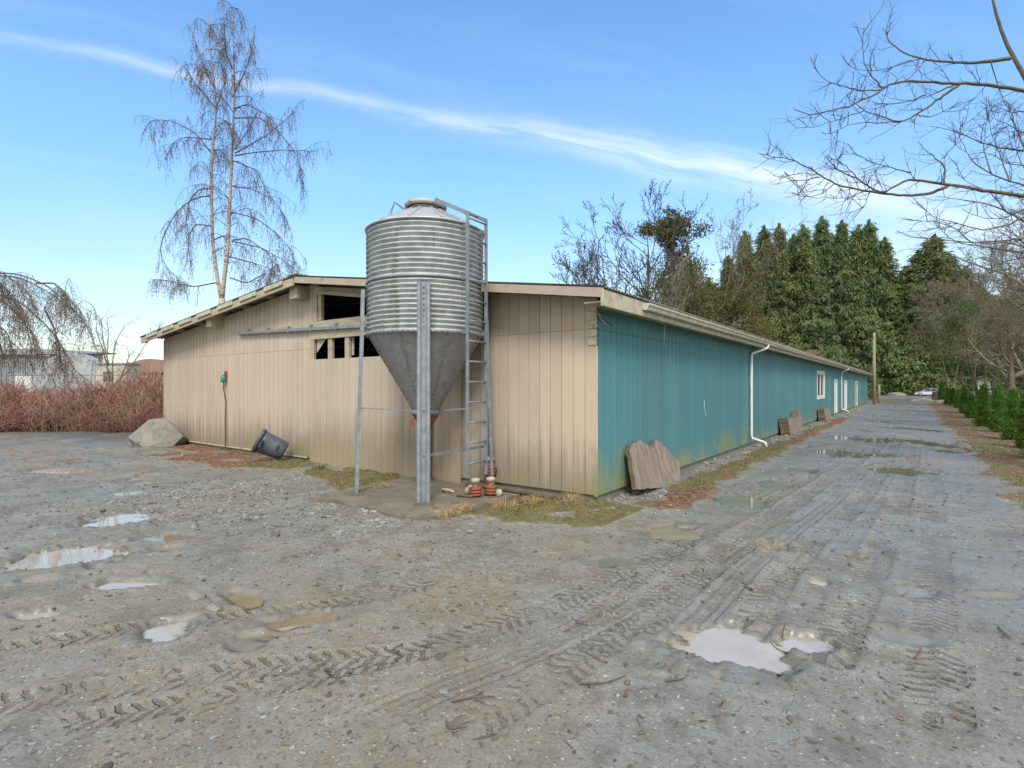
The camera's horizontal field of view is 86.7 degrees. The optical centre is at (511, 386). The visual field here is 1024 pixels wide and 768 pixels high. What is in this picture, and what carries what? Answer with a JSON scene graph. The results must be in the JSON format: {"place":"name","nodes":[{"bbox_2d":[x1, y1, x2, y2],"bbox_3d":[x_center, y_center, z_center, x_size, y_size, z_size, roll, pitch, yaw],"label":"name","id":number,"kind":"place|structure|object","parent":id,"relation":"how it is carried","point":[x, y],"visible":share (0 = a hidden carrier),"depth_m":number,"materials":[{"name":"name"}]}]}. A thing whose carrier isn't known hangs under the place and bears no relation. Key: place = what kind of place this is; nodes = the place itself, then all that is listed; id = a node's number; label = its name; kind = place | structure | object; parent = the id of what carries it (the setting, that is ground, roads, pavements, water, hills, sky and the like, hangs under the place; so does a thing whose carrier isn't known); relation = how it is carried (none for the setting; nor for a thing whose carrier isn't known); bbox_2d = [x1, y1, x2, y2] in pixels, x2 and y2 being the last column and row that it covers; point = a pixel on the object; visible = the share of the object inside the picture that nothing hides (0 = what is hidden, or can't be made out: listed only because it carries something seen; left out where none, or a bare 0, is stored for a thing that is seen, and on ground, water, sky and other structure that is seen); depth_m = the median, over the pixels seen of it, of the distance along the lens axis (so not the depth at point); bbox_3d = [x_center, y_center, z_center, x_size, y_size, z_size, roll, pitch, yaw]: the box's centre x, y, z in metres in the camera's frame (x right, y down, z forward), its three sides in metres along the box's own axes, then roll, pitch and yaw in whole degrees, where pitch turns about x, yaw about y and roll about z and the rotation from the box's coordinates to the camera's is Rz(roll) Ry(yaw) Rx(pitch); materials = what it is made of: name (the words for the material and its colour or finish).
{"place":"outdoors","nodes":[
{"label":"outdoors","id":0,"kind":"place"},
{"bbox_2d":[0,349,115,390],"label":"warehouse","id":1,"kind":"structure","parent":0,"point":[18,377],"depth_m":46.00,"materials":[{"name":"white paint"}]},
{"bbox_2d":[31,353,101,394],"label":"tarpaulin shed","id":2,"kind":"structure","parent":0,"point":[83,369],"depth_m":42.00,"materials":[{"name":"plastic"}]},
{"bbox_2d":[131,359,163,381],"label":"brown shed","id":3,"kind":"structure","parent":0,"point":[156,364],"depth_m":47.80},
{"bbox_2d":[0,395,1023,767],"bbox_3d":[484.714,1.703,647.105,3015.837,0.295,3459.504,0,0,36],"label":"ground","id":4,"kind":"structure","parent":0,"point":[184,675],"depth_m":4.00,"materials":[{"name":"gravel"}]},
{"bbox_2d":[16,611,60,619],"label":"puddle","id":5,"kind":"object","parent":4,"relation":"on","point":[39,615],"visible":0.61,"depth_m":4.09,"materials":[{"name":"liquid"}]},
{"bbox_2d":[8,457,80,462],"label":"puddle","id":6,"kind":"object","parent":4,"relation":"on","point":[45,460],"visible":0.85,"depth_m":12.59,"materials":[{"name":"liquid"}]},
{"bbox_2d":[0,271,116,425],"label":"weeping birch","id":7,"kind":"object","parent":4,"relation":"on","point":[63,306],"visible":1,"depth_m":14.48,"materials":[{"name":"brown plant"}]},
{"bbox_2d":[0,546,128,572],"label":"puddle","id":8,"kind":"object","parent":4,"relation":"on","point":[58,558],"visible":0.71,"depth_m":5.51,"materials":[{"name":"liquid"}]},
{"bbox_2d":[24,468,111,474],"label":"puddle","id":9,"kind":"object","parent":4,"relation":"on","point":[63,471],"visible":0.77,"depth_m":10.96,"materials":[{"name":"liquid"}]},
{"bbox_2d":[0,363,163,433],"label":"bramble thicket","id":10,"kind":"object","parent":4,"relation":"on","point":[146,387],"visible":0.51,"depth_m":19.44,"materials":[{"name":"plant"}]},
{"bbox_2d":[86,306,163,395],"bbox_3d":[-14.296,-1.276,20.590,3.309,3.651,1.471,0,0,-7],"label":"sapling","id":11,"kind":"object","parent":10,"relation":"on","point":[103,348],"visible":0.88,"depth_m":20.49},
{"bbox_2d":[0,393,163,431],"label":"dry stalks","id":12,"kind":"object","parent":4,"relation":"on","point":[56,428],"visible":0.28,"depth_m":19.17,"materials":[{"name":"plant"}]},
{"bbox_2d":[94,363,141,390],"bbox_3d":[-28.125,0.020,38.715,2.350,3.360,1.570,0,0,0],"label":"box trailer","id":13,"kind":"object","parent":4,"relation":"on","point":[102,373],"visible":0.15,"depth_m":38.00,"materials":[{"name":"beige paint"}]},
{"bbox_2d":[82,513,156,526],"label":"puddle","id":14,"kind":"object","parent":4,"relation":"on","point":[115,520],"visible":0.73,"depth_m":7.07,"materials":[{"name":"liquid"}]},
{"bbox_2d":[93,581,162,589],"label":"puddle","id":15,"kind":"object","parent":4,"relation":"on","point":[114,585],"visible":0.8,"depth_m":4.72,"materials":[{"name":"liquid"}]},
{"bbox_2d":[128,418,187,446],"bbox_3d":[-10.104,1.337,15.541,1.289,0.869,1.351,0,0,36],"label":"boulder","id":16,"kind":"object","parent":4,"relation":"on","point":[161,432],"visible":0.83,"depth_m":15.25,"materials":[{"name":"grey stone"}]},
{"bbox_2d":[144,622,187,641],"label":"puddle","id":17,"kind":"object","parent":4,"relation":"on","point":[167,632],"visible":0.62,"depth_m":3.79,"materials":[{"name":"liquid"}]},
{"bbox_2d":[139,534,193,541],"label":"puddle","id":18,"kind":"object","parent":4,"relation":"on","point":[162,538],"visible":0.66,"depth_m":6.13,"materials":[{"name":"grey liquid"}]},
{"bbox_2d":[185,590,206,599],"bbox_3d":[-2.561,1.683,4.394,0.199,0.061,0.142,0,0,36],"label":"stone","id":19,"kind":"object","parent":4,"relation":"on","point":[196,595],"visible":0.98,"depth_m":4.35,"materials":[{"name":"grey stone"}]},
{"bbox_2d":[133,0,331,306],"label":"birch tree","id":20,"kind":"object","parent":4,"relation":"on","point":[226,258],"visible":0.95,"depth_m":23.90,"materials":[{"name":"brown plant"}]},
{"bbox_2d":[227,593,263,608],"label":"puddle","id":21,"kind":"object","parent":4,"relation":"on","point":[245,601],"visible":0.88,"depth_m":4.38,"materials":[{"name":"brown liquid"}]},
{"bbox_2d":[230,635,268,651],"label":"puddle","id":22,"kind":"object","parent":4,"relation":"on","point":[241,645],"visible":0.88,"depth_m":3.59,"materials":[{"name":"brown liquid"}]},
{"bbox_2d":[251,428,288,459],"bbox_3d":[-5.467,1.303,12.277,0.780,0.720,0.620,0,0,-17],"label":"rubbish bin","id":23,"kind":"object","parent":4,"relation":"on","point":[270,444],"visible":1,"depth_m":12.11,"materials":[{"name":"grey plastic"}]},
{"bbox_2d":[266,612,338,629],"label":"puddle","id":24,"kind":"object","parent":4,"relation":"on","point":[307,620],"visible":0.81,"depth_m":4.01,"materials":[{"name":"brown liquid"}]},
{"bbox_2d":[308,477,523,519],"bbox_3d":[-1.501,1.736,8.563,2.783,0.088,2.376,0,0,36],"label":"silo pad","id":25,"kind":"object","parent":4,"relation":"on","point":[398,498],"visible":0.56,"depth_m":8.20,"materials":[{"name":"concrete"}]},
{"bbox_2d":[351,197,495,505],"bbox_3d":[-1.369,-0.656,8.775,2.060,4.712,1.985,0,0,36],"label":"feed silo","id":26,"kind":"object","parent":25,"relation":"on","point":[425,334],"visible":0.99,"depth_m":8.10,"materials":[{"name":"metal"}]},
{"bbox_2d":[468,477,481,497],"bbox_3d":[-0.562,1.545,8.330,0.216,0.292,0.216,0,0,36],"label":"insulator","id":27,"kind":"object","parent":25,"relation":"on","point":[475,490],"visible":0.97,"depth_m":8.27,"materials":[{"name":"red ceramic"}]},
{"bbox_2d":[484,476,496,495],"bbox_3d":[-0.335,1.546,8.434,0.216,0.294,0.216,0,0,36],"label":"insulator","id":28,"kind":"object","parent":25,"relation":"on","point":[490,489],"visible":1,"depth_m":8.37,"materials":[{"name":"red ceramic"}]},
{"bbox_2d":[466,481,567,499],"bbox_3d":[0.046,1.650,8.650,2.052,0.050,0.120,0,0,39],"label":"plank","id":29,"kind":"object","parent":25,"relation":"on","point":[526,491],"visible":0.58,"depth_m":8.48,"materials":[{"name":"brown wood"}]},
{"bbox_2d":[433,505,460,519],"bbox_3d":[-0.858,1.657,7.120,0.436,0.169,0.538,0,0,-24],"label":"weed tuft","id":30,"kind":"object","parent":4,"relation":"on","point":[446,514],"visible":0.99,"depth_m":7.08,"materials":[{"name":"plant"}]},
{"bbox_2d":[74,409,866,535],"bbox_3d":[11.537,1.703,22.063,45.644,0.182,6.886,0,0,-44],"label":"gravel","id":31,"kind":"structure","parent":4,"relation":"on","point":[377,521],"depth_m":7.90,"materials":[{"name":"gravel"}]},
{"bbox_2d":[140,273,872,499],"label":"barn","id":32,"kind":"structure","parent":4,"relation":"on","point":[590,384],"depth_m":11.04,"materials":[{"name":"beige"}]},
{"bbox_2d":[310,356,461,482],"bbox_3d":[-2.716,0.554,10.868,4.516,2.312,0.036,0,0,36],"label":"door","id":33,"kind":"structure","parent":32,"relation":"in","point":[388,443],"depth_m":10.89,"materials":[{"name":"beige"}]},
{"bbox_2d":[817,370,824,399],"bbox_3d":[15.600,-0.075,27.449,0.085,1.410,2.819,0,0,36],"label":"window","id":34,"kind":"structure","parent":32,"relation":"in","point":[820,376],"depth_m":27.42,"materials":[{"name":"white paint"}]},
{"bbox_2d":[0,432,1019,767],"bbox_3d":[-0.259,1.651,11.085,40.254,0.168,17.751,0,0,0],"label":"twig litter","id":35,"kind":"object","parent":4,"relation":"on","point":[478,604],"visible":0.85,"depth_m":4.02,"materials":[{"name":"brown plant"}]},
{"bbox_2d":[0,452,1023,767],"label":"mud clods","id":36,"kind":"object","parent":4,"relation":"on","point":[494,738],"visible":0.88,"depth_m":4.44,"materials":[{"name":"soil"}]},
{"bbox_2d":[13,435,1023,761],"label":"scattered leaves","id":37,"kind":"object","parent":4,"relation":"on","point":[599,613],"visible":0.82,"depth_m":3.46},
{"bbox_2d":[550,243,598,284],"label":"bare tree","id":38,"kind":"object","parent":4,"relation":"on","point":[581,268],"visible":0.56,"depth_m":50.61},
{"bbox_2d":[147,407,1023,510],"bbox_3d":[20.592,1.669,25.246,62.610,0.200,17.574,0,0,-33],"label":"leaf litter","id":39,"kind":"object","parent":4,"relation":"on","point":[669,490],"visible":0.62,"depth_m":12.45,"materials":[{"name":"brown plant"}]},
{"bbox_2d":[555,201,643,292],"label":"bare tree","id":40,"kind":"object","parent":4,"relation":"on","point":[594,254],"visible":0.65,"depth_m":56.23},
{"bbox_2d":[588,558,637,567],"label":"puddle","id":41,"kind":"object","parent":4,"relation":"on","point":[606,563],"visible":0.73,"depth_m":5.28,"materials":[{"name":"grey liquid"}]},
{"bbox_2d":[245,407,1023,525],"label":"verge grass","id":42,"kind":"structure","parent":4,"relation":"on","point":[699,481],"depth_m":10.09,"materials":[{"name":"plant"}]},
{"bbox_2d":[584,179,707,307],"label":"bare tree","id":43,"kind":"object","parent":4,"relation":"on","point":[620,228],"visible":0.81,"depth_m":53.10,"materials":[{"name":"plant"}]},
{"bbox_2d":[625,440,679,489],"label":"timber slab","id":44,"kind":"structure","parent":4,"relation":"on","point":[654,464],"depth_m":9.04,"materials":[{"name":"brown wood"}]},
{"bbox_2d":[568,249,747,330],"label":"bare tree","id":45,"kind":"object","parent":4,"relation":"on","point":[674,290],"visible":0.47,"depth_m":49.95,"materials":[{"name":"plant"}]},
{"bbox_2d":[634,263,691,313],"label":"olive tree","id":46,"kind":"object","parent":4,"relation":"on","point":[659,288],"visible":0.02,"depth_m":65.67,"materials":[{"name":"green plant"}]},
{"bbox_2d":[643,526,701,540],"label":"puddle","id":47,"kind":"object","parent":4,"relation":"on","point":[666,533],"visible":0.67,"depth_m":6.34,"materials":[{"name":"brown liquid"}]},
{"bbox_2d":[631,203,714,307],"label":"ivy clad tree","id":48,"kind":"object","parent":4,"relation":"on","point":[668,211],"visible":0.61,"depth_m":58.94,"materials":[{"name":"green plant"}]},
{"bbox_2d":[656,248,741,327],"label":"olive tree","id":49,"kind":"object","parent":4,"relation":"on","point":[715,287],"visible":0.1,"depth_m":69.88,"materials":[{"name":"green plant"}]},
{"bbox_2d":[660,244,745,322],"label":"olive tree","id":50,"kind":"object","parent":4,"relation":"on","point":[700,291],"visible":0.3,"depth_m":64.20,"materials":[{"name":"green plant"}]},
{"bbox_2d":[682,246,772,332],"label":"olive tree","id":51,"kind":"object","parent":4,"relation":"on","point":[744,293],"visible":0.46,"depth_m":70.55,"materials":[{"name":"green plant"}]},
{"bbox_2d":[681,231,773,321],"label":"bare tree","id":52,"kind":"object","parent":4,"relation":"on","point":[736,265],"visible":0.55,"depth_m":71.01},
{"bbox_2d":[672,628,790,673],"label":"puddle","id":53,"kind":"object","parent":4,"relation":"on","point":[718,645],"visible":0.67,"depth_m":3.55,"materials":[{"name":"liquid"}]},
{"bbox_2d":[717,255,753,329],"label":"evergreen tree","id":54,"kind":"object","parent":4,"relation":"on","point":[727,264],"visible":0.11,"depth_m":113.28,"materials":[{"name":"green plant"}]},
{"bbox_2d":[713,495,765,508],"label":"puddle","id":55,"kind":"object","parent":4,"relation":"on","point":[749,501],"visible":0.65,"depth_m":8.29,"materials":[{"name":"grey liquid"}]},
{"bbox_2d":[711,285,779,339],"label":"olive tree","id":56,"kind":"object","parent":4,"relation":"on","point":[749,319],"visible":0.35,"depth_m":71.86,"materials":[{"name":"green plant"}]},
{"bbox_2d":[732,229,775,335],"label":"evergreen tree","id":57,"kind":"object","parent":4,"relation":"on","point":[750,248],"visible":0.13,"depth_m":114.80,"materials":[{"name":"green plant"}]},
{"bbox_2d":[699,181,812,325],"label":"bare tree","id":58,"kind":"object","parent":4,"relation":"on","point":[728,243],"visible":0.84,"depth_m":70.53,"materials":[{"name":"brown plant"}]},
{"bbox_2d":[736,311,792,345],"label":"olive tree","id":59,"kind":"object","parent":4,"relation":"on","point":[769,334],"visible":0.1,"depth_m":76.07,"materials":[{"name":"plant"}]},
{"bbox_2d":[758,480,792,489],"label":"puddle","id":60,"kind":"object","parent":4,"relation":"on","point":[774,485],"visible":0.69,"depth_m":9.58,"materials":[{"name":"grey liquid"}]},
{"bbox_2d":[748,225,806,349],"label":"evergreen tree","id":61,"kind":"object","parent":4,"relation":"on","point":[769,293],"visible":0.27,"depth_m":114.48,"materials":[{"name":"green plant"}]},
{"bbox_2d":[779,417,797,435],"bbox_3d":[9.743,1.385,19.120,0.380,0.653,1.521,0,0,36],"label":"timber slab","id":62,"kind":"object","parent":4,"relation":"on","point":[788,426],"depth_m":18.57,"materials":[{"name":"brown wood"}]},
{"bbox_2d":[762,222,815,346],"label":"evergreen tree","id":63,"kind":"object","parent":4,"relation":"on","point":[784,269],"visible":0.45,"depth_m":115.01,"materials":[{"name":"green plant"}]},
{"bbox_2d":[782,233,806,348],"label":"evergreen tree","id":64,"kind":"object","parent":4,"relation":"on","point":[790,249],"visible":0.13,"depth_m":118.39,"materials":[{"name":"green plant"}]},
{"bbox_2d":[772,636,832,653],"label":"puddle","id":65,"kind":"object","parent":4,"relation":"on","point":[808,646],"visible":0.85,"depth_m":3.57,"materials":[{"name":"liquid"}]},
{"bbox_2d":[774,224,844,357],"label":"evergreen tree","id":66,"kind":"object","parent":4,"relation":"on","point":[804,258],"visible":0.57,"depth_m":113.47,"materials":[{"name":"green plant"}]},
{"bbox_2d":[817,408,830,421],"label":"timber slab","id":67,"kind":"structure","parent":4,"relation":"on","point":[824,414],"depth_m":26.12,"materials":[{"name":"brown wood"}]},
{"bbox_2d":[794,215,866,368],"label":"evergreen tree","id":68,"kind":"object","parent":4,"relation":"on","point":[822,236],"visible":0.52,"depth_m":112.97,"materials":[{"name":"green plant"}]},
{"bbox_2d":[804,219,882,367],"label":"evergreen tree","id":69,"kind":"object","parent":4,"relation":"on","point":[841,240],"visible":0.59,"depth_m":111.50,"materials":[{"name":"green plant"}]},
{"bbox_2d":[807,449,887,457],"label":"puddle","id":70,"kind":"object","parent":4,"relation":"on","point":[836,452],"visible":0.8,"depth_m":13.93,"materials":[{"name":"grey liquid"}]},
{"bbox_2d":[826,434,910,443],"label":"puddle","id":71,"kind":"object","parent":4,"relation":"on","point":[855,438],"visible":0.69,"depth_m":17.48,"materials":[{"name":"grey liquid"}]},
{"bbox_2d":[832,224,909,384],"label":"evergreen tree","id":72,"kind":"object","parent":4,"relation":"on","point":[857,235],"visible":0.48,"depth_m":110.23,"materials":[{"name":"green plant"}]},
{"bbox_2d":[859,365,886,398],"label":"holly bush","id":73,"kind":"object","parent":4,"relation":"on","point":[867,368],"visible":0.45,"depth_m":71.71,"materials":[{"name":"green plant"}]},
{"bbox_2d":[871,333,875,403],"bbox_3d":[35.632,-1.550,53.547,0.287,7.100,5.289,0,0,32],"label":"utility pole","id":74,"kind":"object","parent":4,"relation":"on","point":[874,368],"visible":0.85,"depth_m":51.38,"materials":[{"name":"brown wood"}]},
{"bbox_2d":[838,219,916,390],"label":"evergreen tree","id":75,"kind":"object","parent":4,"relation":"on","point":[870,229],"visible":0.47,"depth_m":109.25,"materials":[{"name":"green plant"}]},
{"bbox_2d":[746,0,1023,277],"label":"overhanging tree","id":76,"kind":"object","parent":4,"relation":"on","point":[1019,67],"visible":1,"depth_m":9.45,"materials":[{"name":"brown plant"}]},
{"bbox_2d":[844,235,934,394],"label":"evergreen tree","id":77,"kind":"object","parent":4,"relation":"on","point":[889,272],"visible":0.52,"depth_m":107.97,"materials":[{"name":"green plant"}]},
{"bbox_2d":[878,364,919,394],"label":"leafy shrub","id":78,"kind":"object","parent":4,"relation":"on","point":[895,386],"visible":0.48,"depth_m":104.81,"materials":[{"name":"green plant"}]},
{"bbox_2d":[866,467,937,475],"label":"puddle","id":79,"kind":"object","parent":4,"relation":"on","point":[900,471],"visible":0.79,"depth_m":11.10,"materials":[{"name":"grey liquid"}]},
{"bbox_2d":[877,265,946,388],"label":"evergreen tree","id":80,"kind":"object","parent":4,"relation":"on","point":[903,300],"visible":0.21,"depth_m":107.85,"materials":[{"name":"green plant"}]},
{"bbox_2d":[876,250,954,395],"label":"evergreen tree","id":81,"kind":"object","parent":4,"relation":"on","point":[912,261],"visible":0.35,"depth_m":105.37,"materials":[{"name":"green plant"}]},
{"bbox_2d":[884,438,976,448],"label":"puddle","id":82,"kind":"object","parent":4,"relation":"on","point":[934,444],"visible":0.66,"depth_m":16.29,"materials":[{"name":"grey liquid"}]},
{"bbox_2d":[915,254,980,389],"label":"evergreen tree","id":83,"kind":"object","parent":4,"relation":"on","point":[953,281],"visible":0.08,"depth_m":104.35,"materials":[{"name":"green plant"}]},
{"bbox_2d":[876,233,1023,395],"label":"evergreen tree","id":84,"kind":"object","parent":4,"relation":"on","point":[931,266],"visible":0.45,"depth_m":103.42,"materials":[{"name":"green plant"}]},
{"bbox_2d":[915,286,1005,396],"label":"roadside tree","id":85,"kind":"object","parent":4,"relation":"on","point":[954,322],"visible":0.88,"depth_m":47.02,"materials":[{"name":"brown plant"}]},
{"bbox_2d":[957,387,969,412],"bbox_3d":[28.616,0.976,34.306,0.853,2.041,1.007,0,0,3],"label":"hedge cedar","id":86,"kind":"object","parent":4,"relation":"on","point":[963,394],"visible":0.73,"depth_m":34.25,"materials":[{"name":"green plant"}]},
{"bbox_2d":[906,249,1022,388],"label":"roadside tree","id":87,"kind":"object","parent":4,"relation":"on","point":[929,296],"visible":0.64,"depth_m":51.73,"materials":[{"name":"plant"}]},
{"bbox_2d":[961,393,977,417],"bbox_3d":[24.396,1.133,28.892,0.881,1.582,0.938,0,0,-3],"label":"hedge cedar","id":88,"kind":"object","parent":4,"relation":"on","point":[969,405],"visible":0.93,"depth_m":28.75,"materials":[{"name":"green plant"}]},
{"bbox_2d":[956,266,992,357],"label":"evergreen tree","id":89,"kind":"object","parent":4,"relation":"on","point":[968,277],"visible":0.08,"depth_m":104.93,"materials":[{"name":"green plant"}]},
{"bbox_2d":[927,189,1023,334],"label":"roadside tree","id":90,"kind":"object","parent":4,"relation":"on","point":[1009,276],"visible":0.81,"depth_m":20.82,"materials":[{"name":"plant"}]},
{"bbox_2d":[945,243,1017,384],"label":"roadside tree","id":91,"kind":"object","parent":4,"relation":"on","point":[976,284],"visible":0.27,"depth_m":59.82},
{"bbox_2d":[971,384,991,426],"bbox_3d":[19.885,0.936,22.884,0.897,2.133,0.868,0,0,38],"label":"hedge cedar","id":92,"kind":"object","parent":4,"relation":"on","point":[982,410],"visible":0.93,"depth_m":22.80,"materials":[{"name":"green plant"}]},
{"bbox_2d":[950,290,1023,394],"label":"roadside tree","id":93,"kind":"object","parent":4,"relation":"on","point":[1008,336],"visible":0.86,"depth_m":27.34,"materials":[{"name":"brown plant"}]},
{"bbox_2d":[959,255,1023,354],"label":"roadside tree","id":94,"kind":"object","parent":4,"relation":"on","point":[994,265],"visible":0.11,"depth_m":57.05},
{"bbox_2d":[960,366,1022,403],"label":"laurel bush","id":95,"kind":"object","parent":4,"relation":"on","point":[988,374],"visible":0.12,"depth_m":44.55,"materials":[{"name":"green plant"}]},
{"bbox_2d":[966,295,1023,407],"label":"roadside tree","id":96,"kind":"object","parent":4,"relation":"on","point":[986,341],"visible":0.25,"depth_m":43.89,"materials":[{"name":"brown plant"}]},
{"bbox_2d":[985,384,1007,431],"bbox_3d":[17.946,0.929,20.007,0.770,2.143,0.909,0,0,-4],"label":"hedge cedar","id":97,"kind":"object","parent":4,"relation":"on","point":[997,403],"visible":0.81,"depth_m":19.95,"materials":[{"name":"green plant"}]},
{"bbox_2d":[970,232,1023,370],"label":"roadside tree","id":98,"kind":"object","parent":4,"relation":"on","point":[1020,364],"visible":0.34,"depth_m":30.91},
{"bbox_2d":[986,350,1023,400],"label":"laurel bush","id":99,"kind":"object","parent":4,"relation":"on","point":[1018,378],"visible":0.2,"depth_m":32.61,"materials":[{"name":"green plant"}]},
{"bbox_2d":[998,387,1021,439],"bbox_3d":[15.636,0.977,16.909,0.799,1.962,0.851,0,0,36],"label":"hedge cedar","id":100,"kind":"object","parent":4,"relation":"on","point":[1010,409],"visible":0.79,"depth_m":16.90,"materials":[{"name":"green plant"}]},
{"bbox_2d":[1007,392,1023,447],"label":"hedge cedar","id":101,"kind":"object","parent":4,"relation":"on","point":[1018,421],"visible":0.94,"depth_m":14.60,"materials":[{"name":"green plant"}]},
{"bbox_2d":[0,0,1023,362],"label":"sky","id":102,"kind":"structure","parent":0,"point":[514,115],"materials":[{"name":"blue"}]},
{"bbox_2d":[869,396,931,399],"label":"road","id":103,"kind":"structure","parent":0,"point":[899,397],"depth_m":83.35,"materials":[{"name":"asphalt"}]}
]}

